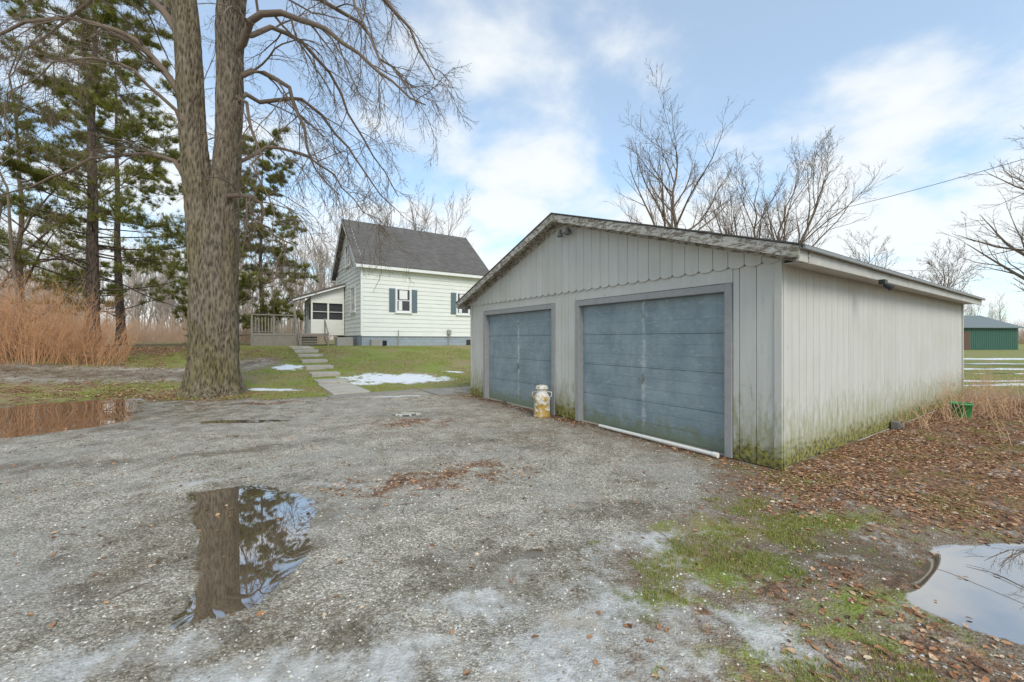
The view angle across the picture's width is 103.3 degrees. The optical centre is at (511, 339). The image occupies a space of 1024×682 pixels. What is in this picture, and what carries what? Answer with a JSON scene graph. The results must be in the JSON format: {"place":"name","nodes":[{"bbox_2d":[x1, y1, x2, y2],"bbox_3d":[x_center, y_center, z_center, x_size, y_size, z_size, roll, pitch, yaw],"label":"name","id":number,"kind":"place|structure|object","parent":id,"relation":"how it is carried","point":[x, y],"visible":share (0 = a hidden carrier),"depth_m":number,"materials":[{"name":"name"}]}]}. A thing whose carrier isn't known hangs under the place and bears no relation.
{"place":"outdoors","nodes":[
{"label":"outdoors","id":0,"kind":"place"},
{"bbox_2d":[288,346,456,398],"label":"concrete path","id":1,"kind":"structure","parent":0,"point":[334,388],"depth_m":12.64,"materials":[{"name":"grey concrete"}]},
{"bbox_2d":[0,340,1023,681],"bbox_3d":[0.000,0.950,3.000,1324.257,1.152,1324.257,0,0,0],"label":"ground","id":2,"kind":"structure","parent":0,"point":[280,528],"depth_m":2.98,"materials":[{"name":"grey gravel"}]},
{"bbox_2d":[0,120,51,231],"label":"bare tree","id":3,"kind":"object","parent":2,"relation":"on","point":[9,183],"visible":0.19,"depth_m":23.56,"materials":[{"name":"brown plant"}]},
{"bbox_2d":[0,0,88,344],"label":"bare tree","id":4,"kind":"object","parent":2,"relation":"on","point":[1,205],"visible":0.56,"depth_m":15.71,"materials":[{"name":"brown plant"}]},
{"bbox_2d":[0,49,99,355],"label":"bare tree","id":5,"kind":"object","parent":2,"relation":"on","point":[12,251],"visible":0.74,"depth_m":14.19,"materials":[{"name":"brown plant"}]},
{"bbox_2d":[0,263,130,358],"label":"brown shrub","id":6,"kind":"object","parent":2,"relation":"on","point":[13,320],"visible":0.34,"depth_m":14.10,"materials":[{"name":"brown plant"}]},
{"bbox_2d":[0,19,152,346],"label":"bare tree","id":7,"kind":"object","parent":2,"relation":"on","point":[21,223],"visible":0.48,"depth_m":19.34,"materials":[{"name":"brown plant"}]},
{"bbox_2d":[0,263,174,364],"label":"brown shrub","id":8,"kind":"object","parent":2,"relation":"on","point":[35,334],"visible":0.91,"depth_m":13.32,"materials":[{"name":"brown plant"}]},
{"bbox_2d":[29,313,145,366],"bbox_3d":[-14.441,-0.060,14.139,2.618,1.900,3.323,0,0,-33],"label":"brown shrub","id":9,"kind":"object","parent":2,"relation":"on","point":[102,352],"visible":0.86,"depth_m":13.89,"materials":[{"name":"brown plant"}]},
{"bbox_2d":[9,45,187,344],"bbox_3d":[-27.411,-9.450,27.460,9.332,20.101,9.438,0,0,39],"label":"pine tree","id":10,"kind":"object","parent":2,"relation":"on","point":[118,277],"visible":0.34,"depth_m":26.89,"materials":[{"name":"green plant"}]},
{"bbox_2d":[0,0,207,346],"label":"pine tree","id":11,"kind":"object","parent":2,"relation":"on","point":[105,17],"visible":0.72,"depth_m":18.80,"materials":[{"name":"green plant"}]},
{"bbox_2d":[155,159,280,343],"bbox_3d":[-23.931,-7.072,34.416,9.818,16.027,8.425,0,0,0],"label":"pine tree","id":12,"kind":"object","parent":2,"relation":"on","point":[249,267],"visible":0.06,"depth_m":33.52,"materials":[{"name":"green plant"}]},
{"bbox_2d":[0,0,478,398],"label":"maple tree","id":13,"kind":"object","parent":2,"relation":"on","point":[212,194],"visible":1,"depth_m":10.70,"materials":[{"name":"brown plant"}]},
{"bbox_2d":[238,126,319,336],"bbox_3d":[-19.396,-7.736,31.577,8.556,16.710,9.257,0,0,0],"label":"pine tree","id":14,"kind":"object","parent":2,"relation":"on","point":[263,308],"visible":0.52,"depth_m":30.37,"materials":[{"name":"green plant"}]},
{"bbox_2d":[250,219,488,345],"bbox_3d":[-9.718,-3.203,28.252,14.340,9.645,8.700,0,0,-34],"label":"white farmhouse","id":15,"kind":"object","parent":2,"relation":"on","point":[446,275],"visible":0.84,"depth_m":26.36,"materials":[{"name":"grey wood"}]},
{"bbox_2d":[373,180,438,230],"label":"bare tree","id":16,"kind":"object","parent":2,"relation":"on","point":[389,223],"visible":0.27,"depth_m":52.94,"materials":[{"name":"brown plant"}]},
{"bbox_2d":[410,184,474,243],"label":"bare tree","id":17,"kind":"object","parent":2,"relation":"on","point":[435,218],"visible":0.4,"depth_m":52.86,"materials":[{"name":"brown plant"}]},
{"bbox_2d":[0,168,1023,341],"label":"distant woods","id":18,"kind":"object","parent":2,"relation":"on","point":[160,311],"visible":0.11,"depth_m":60.33,"materials":[{"name":"brown plant"}]},
{"bbox_2d":[0,305,1023,343],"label":"brush thicket","id":19,"kind":"object","parent":2,"relation":"on","point":[182,338],"visible":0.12,"depth_m":46.63,"materials":[{"name":"brown plant"}]},
{"bbox_2d":[0,346,1023,681],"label":"leaf litter","id":20,"kind":"object","parent":2,"relation":"on","point":[898,502],"visible":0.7,"depth_m":4.28,"materials":[{"name":"brown plant"}]},
{"bbox_2d":[0,405,1023,681],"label":"gravel stones","id":21,"kind":"object","parent":2,"relation":"on","point":[458,569],"visible":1,"depth_m":2.52,"materials":[{"name":"grey gravel"}]},
{"bbox_2d":[532,385,551,417],"bbox_3d":[0.580,1.187,7.838,0.323,0.615,0.323,0,0,35],"label":"milk can","id":22,"kind":"object","parent":2,"relation":"on","point":[541,403],"visible":1,"depth_m":7.72,"materials":[{"name":"paint"}]},
{"bbox_2d":[599,424,718,457],"bbox_3d":[2.049,1.465,5.998,0.068,0.068,2.091,0,0,-32],"label":"white pipe","id":23,"kind":"object","parent":2,"relation":"on","point":[714,454],"visible":1,"depth_m":5.77,"materials":[{"name":"plastic"}]},
{"bbox_2d":[603,58,752,231],"bbox_3d":[12.220,-8.496,29.219,10.216,19.349,10.836,0,0,21],"label":"bare tree","id":24,"kind":"object","parent":2,"relation":"on","point":[673,219],"visible":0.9,"depth_m":29.11,"materials":[{"name":"brown plant"}]},
{"bbox_2d":[456,212,985,469],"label":"detached garage","id":25,"kind":"structure","parent":2,"relation":"on","point":[777,354],"depth_m":6.17,"materials":[{"name":"paint"}]},
{"bbox_2d":[489,310,550,411],"bbox_3d":[0.162,0.440,9.242,0.038,2.095,2.630,0,0,-34],"label":"overhead door","id":26,"kind":"structure","parent":25,"relation":"in","point":[508,340],"depth_m":9.20,"materials":[{"name":"paint"}]},
{"bbox_2d":[584,293,723,452],"bbox_3d":[2.078,0.440,6.366,0.038,2.095,2.680,0,0,-34],"label":"overhead door","id":27,"kind":"structure","parent":25,"relation":"in","point":[676,404],"depth_m":6.10,"materials":[{"name":"paint"}]},
{"bbox_2d":[688,125,903,247],"bbox_3d":[20.228,-7.888,31.752,13.565,18.969,11.442,0,0,0],"label":"bare tree","id":28,"kind":"object","parent":2,"relation":"on","point":[766,206],"visible":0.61,"depth_m":30.31,"materials":[{"name":"brown plant"}]},
{"bbox_2d":[587,414,1023,681],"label":"grass tufts","id":29,"kind":"object","parent":2,"relation":"on","point":[796,520],"visible":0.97,"depth_m":2.88,"materials":[{"name":"green plant"}]},
{"bbox_2d":[837,228,934,279],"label":"bare tree","id":30,"kind":"object","parent":2,"relation":"on","point":[860,259],"visible":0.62,"depth_m":68.95,"materials":[{"name":"brown plant"}]},
{"bbox_2d":[918,239,987,292],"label":"bare tree","id":31,"kind":"object","parent":2,"relation":"on","point":[944,277],"visible":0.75,"depth_m":70.66,"materials":[{"name":"brown plant"}]},
{"bbox_2d":[894,362,1023,444],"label":"dead weeds","id":32,"kind":"object","parent":2,"relation":"on","point":[984,406],"visible":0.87,"depth_m":7.97,"materials":[{"name":"brown plant"}]},
{"bbox_2d":[948,401,973,418],"bbox_3d":[8.598,1.357,7.760,0.348,0.287,0.340,0,0,0],"label":"green bucket","id":33,"kind":"object","parent":2,"relation":"on","point":[968,407],"visible":0.89,"depth_m":7.66,"materials":[{"name":"plastic"}]},
{"bbox_2d":[939,126,1023,291],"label":"bare tree","id":34,"kind":"object","parent":2,"relation":"on","point":[1016,249],"visible":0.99,"depth_m":23.54,"materials":[{"name":"brown plant"}]},
{"bbox_2d":[0,0,1023,339],"label":"sky","id":35,"kind":"structure","parent":0,"point":[933,89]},
{"bbox_2d":[17,399,1023,667],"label":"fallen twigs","id":36,"kind":"object","parent":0,"point":[417,511],"visible":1,"depth_m":3.43,"materials":[{"name":"brown wood"}]},
{"bbox_2d":[24,345,1023,440],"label":"lawn grass","id":37,"kind":"structure","parent":0,"point":[336,365],"depth_m":15.96,"materials":[{"name":"green plant"}]},
{"bbox_2d":[723,159,1023,270],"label":"utility wire","id":38,"kind":"object","parent":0,"point":[893,195],"visible":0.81,"depth_m":19.02,"materials":[{"name":"black plastic"}]},
{"bbox_2d":[964,315,1023,349],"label":"green barn","id":39,"kind":"structure","parent":0,"point":[983,333],"depth_m":57.90,"materials":[{"name":"metal"}]},
{"bbox_2d":[964,332,969,349],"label":"barn door","id":40,"kind":"structure","parent":39,"relation":"in","point":[966,334],"depth_m":57.22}
]}

